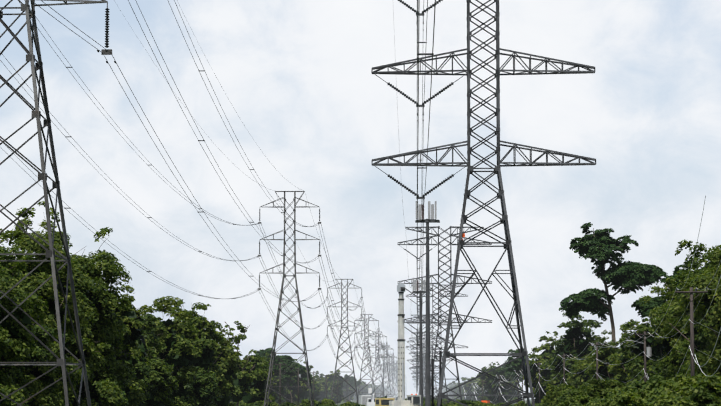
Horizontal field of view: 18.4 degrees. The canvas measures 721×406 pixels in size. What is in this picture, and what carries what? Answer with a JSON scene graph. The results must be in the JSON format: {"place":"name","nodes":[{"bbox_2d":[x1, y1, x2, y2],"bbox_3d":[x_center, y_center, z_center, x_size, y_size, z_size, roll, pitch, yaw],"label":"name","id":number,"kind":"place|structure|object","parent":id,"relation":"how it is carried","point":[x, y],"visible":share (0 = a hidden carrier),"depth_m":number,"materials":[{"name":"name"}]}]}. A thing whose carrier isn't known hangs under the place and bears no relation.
{"place":"outdoors","nodes":[
{"label":"outdoors","id":0,"kind":"place"},
{"bbox_2d":[0,0,720,396],"label":"sky","id":1,"kind":"structure","parent":0,"point":[297,75],"materials":[{"name":"white"}]},
{"bbox_2d":[336,398,534,405],"bbox_3d":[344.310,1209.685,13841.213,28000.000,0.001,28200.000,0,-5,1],"label":"ground","id":2,"kind":"structure","parent":0,"point":[494,404],"depth_m":1232.88,"materials":[{"name":"green plant"}]},
{"bbox_2d":[0,246,48,405],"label":"tree","id":3,"kind":"object","parent":2,"relation":"on","point":[17,340],"visible":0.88,"depth_m":176.21,"materials":[{"name":"green plant"}]},
{"bbox_2d":[0,297,67,405],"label":"tree","id":4,"kind":"object","parent":2,"relation":"on","point":[39,354],"visible":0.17,"depth_m":187.59,"materials":[{"name":"green plant"}]},
{"bbox_2d":[20,363,59,405],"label":"tree","id":5,"kind":"object","parent":2,"relation":"on","point":[44,382],"visible":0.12,"depth_m":196.84,"materials":[{"name":"green plant"}]},
{"bbox_2d":[0,207,98,405],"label":"tree","id":6,"kind":"object","parent":2,"relation":"on","point":[35,279],"visible":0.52,"depth_m":197.47,"materials":[{"name":"green plant"}]},
{"bbox_2d":[0,0,111,405],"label":"old tower","id":7,"kind":"structure","parent":2,"relation":"on","point":[37,115],"depth_m":124.78,"materials":[{"name":"metal"}]},
{"bbox_2d":[11,201,134,405],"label":"tree","id":8,"kind":"object","parent":2,"relation":"on","point":[100,297],"visible":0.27,"depth_m":223.20,"materials":[{"name":"green plant"}]},
{"bbox_2d":[36,315,110,405],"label":"tree","id":9,"kind":"object","parent":2,"relation":"on","point":[93,358],"visible":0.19,"depth_m":213.01,"materials":[{"name":"green plant"}]},
{"bbox_2d":[68,331,140,405],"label":"tree","id":10,"kind":"object","parent":2,"relation":"on","point":[112,364],"visible":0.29,"depth_m":225.76,"materials":[{"name":"green plant"}]},
{"bbox_2d":[104,273,147,405],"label":"tree","id":11,"kind":"object","parent":2,"relation":"on","point":[131,316],"visible":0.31,"depth_m":248.41,"materials":[{"name":"green plant"}]},
{"bbox_2d":[122,375,147,405],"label":"tree","id":12,"kind":"object","parent":2,"relation":"on","point":[136,394],"visible":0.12,"depth_m":251.77,"materials":[{"name":"green plant"}]},
{"bbox_2d":[119,301,161,405],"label":"tree","id":13,"kind":"object","parent":2,"relation":"on","point":[141,366],"visible":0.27,"depth_m":265.34,"materials":[{"name":"green plant"}]},
{"bbox_2d":[138,347,178,405],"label":"tree","id":14,"kind":"object","parent":2,"relation":"on","point":[158,382],"visible":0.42,"depth_m":277.08,"materials":[{"name":"green plant"}]},
{"bbox_2d":[139,296,206,405],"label":"tree","id":15,"kind":"object","parent":2,"relation":"on","point":[179,350],"visible":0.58,"depth_m":296.52,"materials":[{"name":"green plant"}]},
{"bbox_2d":[172,299,223,405],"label":"tree","id":16,"kind":"object","parent":2,"relation":"on","point":[208,345],"visible":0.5,"depth_m":324.34,"materials":[{"name":"green plant"}]},
{"bbox_2d":[176,366,219,405],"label":"tree","id":17,"kind":"object","parent":2,"relation":"on","point":[201,388],"visible":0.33,"depth_m":315.93,"materials":[{"name":"green plant"}]},
{"bbox_2d":[205,331,242,405],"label":"tree","id":18,"kind":"object","parent":2,"relation":"on","point":[227,364],"visible":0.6,"depth_m":348.24,"materials":[{"name":"green plant"}]},
{"bbox_2d":[222,321,255,405],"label":"tree","id":19,"kind":"object","parent":2,"relation":"on","point":[242,377],"visible":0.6,"depth_m":392.21,"materials":[{"name":"green plant"}]},
{"bbox_2d":[234,402,260,405],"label":"scrub","id":20,"kind":"object","parent":2,"relation":"on","point":[251,404],"visible":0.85,"depth_m":411.36,"materials":[{"name":"green plant"}]},
{"bbox_2d":[239,349,274,403],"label":"tree","id":21,"kind":"object","parent":2,"relation":"on","point":[255,388],"visible":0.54,"depth_m":421.34,"materials":[{"name":"green plant"}]},
{"bbox_2d":[248,353,276,401],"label":"tree","id":22,"kind":"object","parent":2,"relation":"on","point":[268,360],"visible":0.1,"depth_m":615.89,"materials":[{"name":"green plant"}]},
{"bbox_2d":[256,400,279,405],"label":"scrub","id":23,"kind":"object","parent":2,"relation":"on","point":[261,403],"visible":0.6,"depth_m":415.81,"materials":[{"name":"green plant"}]},
{"bbox_2d":[268,372,282,401],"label":"tree","id":24,"kind":"object","parent":2,"relation":"on","point":[275,376],"visible":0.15,"depth_m":700.84,"materials":[{"name":"green plant"}]},
{"bbox_2d":[271,379,287,403],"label":"tree","id":25,"kind":"object","parent":2,"relation":"on","point":[283,392],"visible":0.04,"depth_m":760.64,"materials":[{"name":"green plant"}]},
{"bbox_2d":[275,363,283,403],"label":"pole","id":26,"kind":"object","parent":2,"relation":"on","point":[280,364],"visible":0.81,"depth_m":517.07,"materials":[{"name":"brown"}]},
{"bbox_2d":[255,347,309,401],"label":"tree","id":27,"kind":"object","parent":2,"relation":"on","point":[288,360],"visible":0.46,"depth_m":657.30,"materials":[{"name":"green plant"}]},
{"bbox_2d":[278,402,298,405],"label":"scrub","id":28,"kind":"object","parent":2,"relation":"on","point":[288,404],"visible":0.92,"depth_m":416.18,"materials":[{"name":"green plant"}]},
{"bbox_2d":[258,191,320,405],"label":"old tower","id":29,"kind":"structure","parent":2,"relation":"on","point":[274,353],"depth_m":399.08,"materials":[{"name":"metal"}]},
{"bbox_2d":[278,371,312,402],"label":"tree","id":30,"kind":"object","parent":2,"relation":"on","point":[303,377],"visible":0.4,"depth_m":740.26,"materials":[{"name":"green plant"}]},
{"bbox_2d":[284,358,306,404],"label":"tree","id":31,"kind":"object","parent":2,"relation":"on","point":[294,390],"visible":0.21,"depth_m":823.80,"materials":[{"name":"green plant"}]},
{"bbox_2d":[285,360,315,401],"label":"tree","id":32,"kind":"object","parent":2,"relation":"on","point":[307,395],"visible":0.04,"depth_m":896.21,"materials":[{"name":"green plant"}]},
{"bbox_2d":[307,382,320,400],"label":"tree","id":33,"kind":"object","parent":2,"relation":"on","point":[317,389],"visible":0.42,"depth_m":945.66,"materials":[{"name":"green plant"}]},
{"bbox_2d":[296,401,332,405],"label":"scrub","id":34,"kind":"object","parent":2,"relation":"on","point":[315,404],"visible":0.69,"depth_m":410.09,"materials":[{"name":"green plant"}]},
{"bbox_2d":[300,398,335,404],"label":"scrub","id":35,"kind":"object","parent":2,"relation":"on","point":[329,401],"visible":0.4,"depth_m":454.91,"materials":[{"name":"green plant"}]},
{"bbox_2d":[314,376,330,401],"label":"tree","id":36,"kind":"object","parent":2,"relation":"on","point":[322,391],"visible":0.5,"depth_m":1129.91,"materials":[{"name":"green plant"}]},
{"bbox_2d":[327,380,342,402],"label":"tree","id":37,"kind":"object","parent":2,"relation":"on","point":[334,398],"visible":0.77,"depth_m":1102.71,"materials":[{"name":"green plant"}]},
{"bbox_2d":[325,370,344,401],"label":"tree","id":38,"kind":"object","parent":2,"relation":"on","point":[332,376],"visible":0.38,"depth_m":1153.93,"materials":[{"name":"green plant"}]},
{"bbox_2d":[327,279,362,403],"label":"old tower","id":39,"kind":"structure","parent":2,"relation":"on","point":[337,357],"depth_m":697.62,"materials":[{"name":"metal"}]},
{"bbox_2d":[341,387,353,401],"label":"tree","id":40,"kind":"object","parent":2,"relation":"on","point":[346,392],"visible":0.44,"depth_m":1415.49,"materials":[{"name":"green plant"}]},
{"bbox_2d":[339,402,364,405],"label":"scrub","id":41,"kind":"object","parent":2,"relation":"on","point":[346,404],"visible":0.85,"depth_m":424.27,"materials":[{"name":"green plant"}]},
{"bbox_2d":[343,374,363,400],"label":"tree","id":42,"kind":"object","parent":2,"relation":"on","point":[351,382],"visible":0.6,"depth_m":1329.06,"materials":[{"name":"green plant"}]},
{"bbox_2d":[354,379,365,400],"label":"tree","id":43,"kind":"object","parent":2,"relation":"on","point":[360,387],"visible":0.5,"depth_m":1698.82,"materials":[{"name":"green plant"}]},
{"bbox_2d":[357,395,371,405],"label":"building","id":44,"kind":"structure","parent":2,"relation":"on","point":[362,399],"depth_m":516.35,"materials":[{"name":"white paint"}]},
{"bbox_2d":[354,314,378,402],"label":"old tower","id":45,"kind":"structure","parent":2,"relation":"on","point":[361,379],"depth_m":996.32,"materials":[{"name":"metal"}]},
{"bbox_2d":[0,0,406,395],"bbox_3d":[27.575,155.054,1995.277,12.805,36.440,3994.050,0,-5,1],"label":"power lines","id":46,"kind":"object","parent":45,"relation":"attached to","point":[387,353],"visible":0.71,"depth_m":260.41,"materials":[{"name":"grey"}]},
{"bbox_2d":[367,388,374,405],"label":"bucket truck","id":47,"kind":"object","parent":2,"relation":"on","point":[371,401],"visible":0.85,"depth_m":447.34,"materials":[{"name":"white paint"}]},
{"bbox_2d":[368,332,386,396],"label":"old tower","id":48,"kind":"structure","parent":2,"relation":"on","point":[376,358],"depth_m":1264.33,"materials":[{"name":"metal"}]},
{"bbox_2d":[381,343,384,396],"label":"pole","id":49,"kind":"object","parent":2,"relation":"on","point":[383,369],"visible":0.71,"depth_m":1244.64,"materials":[{"name":"metal"}]},
{"bbox_2d":[378,345,391,396],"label":"old tower","id":50,"kind":"structure","parent":2,"relation":"on","point":[385,368],"depth_m":1593.37,"materials":[{"name":"metal"}]},
{"bbox_2d":[384,354,396,395],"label":"old tower","id":51,"kind":"structure","parent":2,"relation":"on","point":[387,394],"depth_m":1920.72,"materials":[{"name":"metal"}]},
{"bbox_2d":[390,362,397,395],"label":"old tower","id":52,"kind":"structure","parent":2,"relation":"on","point":[394,379],"depth_m":2289.29,"materials":[{"name":"metal"}]},
{"bbox_2d":[412,278,425,405],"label":"cell tower","id":53,"kind":"structure","parent":2,"relation":"on","point":[414,284],"depth_m":369.28,"materials":[{"name":"metal"}]},
{"bbox_2d":[411,344,438,392],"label":"transmission tower","id":54,"kind":"structure","parent":2,"relation":"on","point":[412,349],"depth_m":1523.18,"materials":[{"name":"metal"}]},
{"bbox_2d":[409,332,442,394],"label":"transmission tower","id":55,"kind":"structure","parent":2,"relation":"on","point":[424,350],"depth_m":1244.21,"materials":[{"name":"metal"}]},
{"bbox_2d":[415,201,439,405],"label":"cell tower","id":56,"kind":"structure","parent":2,"relation":"on","point":[430,219],"depth_m":259.94,"materials":[{"name":"metal"}]},
{"bbox_2d":[407,315,452,397],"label":"transmission tower","id":57,"kind":"structure","parent":2,"relation":"on","point":[423,319],"depth_m":980.64,"materials":[{"name":"metal"}]},
{"bbox_2d":[431,359,433,405],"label":"steel pole","id":58,"kind":"object","parent":2,"relation":"on","point":[432,382],"visible":1,"depth_m":331.87,"materials":[{"name":"black metal"}]},
{"bbox_2d":[406,284,467,402],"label":"transmission tower","id":59,"kind":"structure","parent":2,"relation":"on","point":[432,296],"depth_m":717.64,"materials":[{"name":"metal"}]},
{"bbox_2d":[439,351,441,405],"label":"steel pole","id":60,"kind":"object","parent":2,"relation":"on","point":[440,360],"visible":0.52,"depth_m":338.05,"materials":[{"name":"black metal"}]},
{"bbox_2d":[398,226,491,403],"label":"transmission tower","id":61,"kind":"structure","parent":2,"relation":"on","point":[450,274],"depth_m":472.67,"materials":[{"name":"metal"}]},
{"bbox_2d":[434,402,460,405],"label":"scrub","id":62,"kind":"object","parent":2,"relation":"on","point":[448,404],"visible":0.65,"depth_m":415.23,"materials":[{"name":"green plant"}]},
{"bbox_2d":[452,400,483,405],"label":"scrub","id":63,"kind":"object","parent":2,"relation":"on","point":[470,402],"visible":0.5,"depth_m":419.57,"materials":[{"name":"green plant"}]},
{"bbox_2d":[462,377,477,400],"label":"tree","id":64,"kind":"object","parent":2,"relation":"on","point":[467,386],"visible":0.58,"depth_m":1260.61,"materials":[{"name":"green plant"}]},
{"bbox_2d":[472,380,479,400],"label":"tree","id":65,"kind":"object","parent":2,"relation":"on","point":[476,387],"visible":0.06,"depth_m":1238.52,"materials":[{"name":"green plant"}]},
{"bbox_2d":[371,0,595,405],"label":"transmission tower","id":66,"kind":"structure","parent":2,"relation":"on","point":[507,244],"depth_m":198.81,"materials":[{"name":"metal"}]},
{"bbox_2d":[393,0,435,393],"bbox_3d":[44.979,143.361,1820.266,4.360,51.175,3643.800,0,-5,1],"label":"power lines","id":67,"kind":"object","parent":66,"relation":"attached to","point":[420,260],"visible":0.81,"depth_m":197.92,"materials":[{"name":"grey"}]},
{"bbox_2d":[474,402,499,405],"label":"scrub","id":68,"kind":"object","parent":2,"relation":"on","point":[483,404],"visible":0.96,"depth_m":418.34,"materials":[{"name":"green plant"}]},
{"bbox_2d":[472,362,507,403],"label":"tree","id":69,"kind":"object","parent":2,"relation":"on","point":[483,377],"visible":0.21,"depth_m":900.40,"materials":[{"name":"green plant"}]},
{"bbox_2d":[484,362,510,404],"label":"tree","id":70,"kind":"object","parent":2,"relation":"on","point":[489,382],"visible":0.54,"depth_m":847.36,"materials":[{"name":"green plant"}]},
{"bbox_2d":[504,377,517,402],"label":"tree","id":71,"kind":"object","parent":2,"relation":"on","point":[509,392],"visible":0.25,"depth_m":918.96,"materials":[{"name":"green plant"}]},
{"bbox_2d":[501,363,523,380],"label":"tree","id":72,"kind":"object","parent":2,"relation":"on","point":[514,378],"visible":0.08,"depth_m":940.82,"materials":[{"name":"green plant"}]},
{"bbox_2d":[498,366,528,391],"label":"tree","id":73,"kind":"object","parent":2,"relation":"on","point":[508,373],"visible":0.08,"depth_m":796.29,"materials":[{"name":"green plant"}]},
{"bbox_2d":[508,380,521,403],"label":"tree","id":74,"kind":"object","parent":2,"relation":"on","point":[515,385],"visible":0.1,"depth_m":967.78,"materials":[{"name":"green plant"}]},
{"bbox_2d":[505,349,532,401],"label":"tree","id":75,"kind":"object","parent":2,"relation":"on","point":[516,363],"visible":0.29,"depth_m":634.90,"materials":[{"name":"green plant"}]},
{"bbox_2d":[514,401,544,405],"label":"scrub","id":76,"kind":"object","parent":2,"relation":"on","point":[521,403],"visible":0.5,"depth_m":409.02,"materials":[{"name":"green plant"}]},
{"bbox_2d":[524,358,540,402],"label":"tree","id":77,"kind":"object","parent":2,"relation":"on","point":[536,400],"visible":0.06,"depth_m":558.82,"materials":[{"name":"green plant"}]},
{"bbox_2d":[534,363,544,402],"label":"pole","id":78,"kind":"object","parent":2,"relation":"on","point":[539,364],"visible":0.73,"depth_m":505.64,"materials":[{"name":"brown"}]},
{"bbox_2d":[523,331,557,402],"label":"tree","id":79,"kind":"object","parent":2,"relation":"on","point":[545,355],"visible":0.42,"depth_m":526.45,"materials":[{"name":"green plant"}]},
{"bbox_2d":[540,349,566,387],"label":"tree","id":80,"kind":"object","parent":2,"relation":"on","point":[557,380],"visible":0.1,"depth_m":475.39,"materials":[{"name":"green plant"}]},
{"bbox_2d":[541,383,575,405],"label":"bush","id":81,"kind":"object","parent":2,"relation":"on","point":[552,396],"visible":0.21,"depth_m":295.68,"materials":[{"name":"green plant"}]},
{"bbox_2d":[557,354,570,385],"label":"pole","id":82,"kind":"object","parent":2,"relation":"on","point":[563,355],"visible":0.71,"depth_m":401.33,"materials":[{"name":"brown"}]},
{"bbox_2d":[559,381,596,405],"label":"bush","id":83,"kind":"object","parent":2,"relation":"on","point":[571,392],"visible":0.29,"depth_m":245.67,"materials":[{"name":"green plant"}]},
{"bbox_2d":[546,310,611,388],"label":"tree","id":84,"kind":"object","parent":2,"relation":"on","point":[571,343],"visible":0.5,"depth_m":437.05,"materials":[{"name":"green plant"}]},
{"bbox_2d":[559,395,603,405],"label":"bush","id":85,"kind":"object","parent":2,"relation":"on","point":[582,400],"visible":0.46,"depth_m":196.22,"materials":[{"name":"green plant"}]},
{"bbox_2d":[564,350,605,386],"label":"tree","id":86,"kind":"object","parent":2,"relation":"on","point":[578,378],"visible":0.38,"depth_m":395.77,"materials":[{"name":"green plant"}]},
{"bbox_2d":[589,342,604,378],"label":"pole","id":87,"kind":"object","parent":2,"relation":"on","point":[596,344],"visible":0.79,"depth_m":318.69,"materials":[{"name":"brown"}]},
{"bbox_2d":[584,336,627,383],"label":"tree","id":88,"kind":"object","parent":2,"relation":"on","point":[603,353],"visible":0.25,"depth_m":347.31,"materials":[{"name":"green plant"}]},
{"bbox_2d":[580,396,632,405],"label":"bush","id":89,"kind":"object","parent":2,"relation":"on","point":[599,403],"visible":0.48,"depth_m":174.19,"materials":[{"name":"green plant"}]},
{"bbox_2d":[582,378,632,398],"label":"bush","id":90,"kind":"object","parent":2,"relation":"on","point":[602,389],"visible":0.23,"depth_m":210.84,"materials":[{"name":"green plant"}]},
{"bbox_2d":[559,222,665,346],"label":"tree","id":91,"kind":"object","parent":2,"relation":"on","point":[628,276],"visible":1,"depth_m":400.48,"materials":[{"name":"green plant"}]},
{"bbox_2d":[607,319,643,385],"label":"tree","id":92,"kind":"object","parent":2,"relation":"on","point":[619,367],"visible":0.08,"depth_m":318.35,"materials":[{"name":"green plant"}]},
{"bbox_2d":[602,376,661,402],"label":"bush","id":93,"kind":"object","parent":2,"relation":"on","point":[637,384],"visible":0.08,"depth_m":180.55,"materials":[{"name":"green plant"}]},
{"bbox_2d":[610,391,661,405],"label":"bush","id":94,"kind":"object","parent":2,"relation":"on","point":[623,398],"visible":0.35,"depth_m":152.42,"materials":[{"name":"green plant"}]},
{"bbox_2d":[628,365,643,381],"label":"bush","id":95,"kind":"object","parent":2,"relation":"on","point":[633,379],"visible":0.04,"depth_m":306.97,"materials":[{"name":"green plant"}]},
{"bbox_2d":[626,331,653,381],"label":"pole","id":96,"kind":"object","parent":2,"relation":"on","point":[648,350],"visible":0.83,"depth_m":258.77,"materials":[{"name":"brown"}]},
{"bbox_2d":[618,301,667,380],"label":"tree","id":97,"kind":"object","parent":2,"relation":"on","point":[635,363],"visible":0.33,"depth_m":285.17,"materials":[{"name":"green plant"}]},
{"bbox_2d":[638,362,671,377],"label":"bush","id":98,"kind":"object","parent":2,"relation":"on","point":[657,370],"visible":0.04,"depth_m":278.57,"materials":[{"name":"green plant"}]},
{"bbox_2d":[624,373,686,402],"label":"bush","id":99,"kind":"object","parent":2,"relation":"on","point":[652,390],"visible":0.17,"depth_m":162.23,"materials":[{"name":"green plant"}]},
{"bbox_2d":[631,263,709,319],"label":"tree","id":100,"kind":"object","parent":2,"relation":"on","point":[644,310],"visible":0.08,"depth_m":332.29,"materials":[{"name":"green plant"}]},
{"bbox_2d":[648,271,698,376],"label":"tree","id":101,"kind":"object","parent":2,"relation":"on","point":[668,344],"visible":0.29,"depth_m":256.91,"materials":[{"name":"green plant"}]},
{"bbox_2d":[659,338,698,381],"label":"tree","id":102,"kind":"object","parent":2,"relation":"on","point":[681,351],"visible":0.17,"depth_m":251.22,"materials":[{"name":"green plant"}]},
{"bbox_2d":[639,239,720,382],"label":"tree","id":103,"kind":"object","parent":2,"relation":"on","point":[696,265],"visible":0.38,"depth_m":235.46,"materials":[{"name":"green plant"}]},
{"bbox_2d":[648,390,720,405],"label":"bush","id":104,"kind":"object","parent":2,"relation":"on","point":[664,400],"visible":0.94,"depth_m":143.80,"materials":[{"name":"green plant"}]},
{"bbox_2d":[660,372,720,405],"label":"bush","id":105,"kind":"object","parent":2,"relation":"on","point":[696,386],"visible":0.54,"depth_m":146.08,"materials":[{"name":"green plant"}]},
{"bbox_2d":[670,245,720,382],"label":"tree","id":106,"kind":"object","parent":2,"relation":"on","point":[714,310],"visible":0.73,"depth_m":219.10,"materials":[{"name":"green plant"}]},
{"bbox_2d":[694,327,720,365],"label":"tree","id":107,"kind":"object","parent":2,"relation":"on","point":[704,345],"visible":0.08,"depth_m":231.83,"materials":[{"name":"green plant"}]},
{"label":"track road","id":108,"kind":"structure","parent":0,"visible":0},
{"bbox_2d":[375,283,420,405],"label":"crane truck","id":109,"kind":"object","parent":108,"relation":"on","point":[413,400],"visible":1,"depth_m":327.20,"materials":[{"name":"paint"}]},
{"bbox_3d":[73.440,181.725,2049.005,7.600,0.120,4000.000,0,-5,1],"label":"side road","id":110,"kind":"structure","parent":0,"visible":0},
{"bbox_2d":[675,287,707,376],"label":"pole","id":111,"kind":"object","parent":110,"relation":"on","point":[691,292],"visible":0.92,"depth_m":163.44,"materials":[{"name":"brown"}]},
{"bbox_2d":[464,196,720,402],"bbox_3d":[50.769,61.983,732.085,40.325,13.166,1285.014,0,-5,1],"label":"power lines","id":112,"kind":"object","parent":111,"relation":"attached to","point":[619,347],"visible":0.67,"depth_m":270.95,"materials":[{"name":"grey metal"}]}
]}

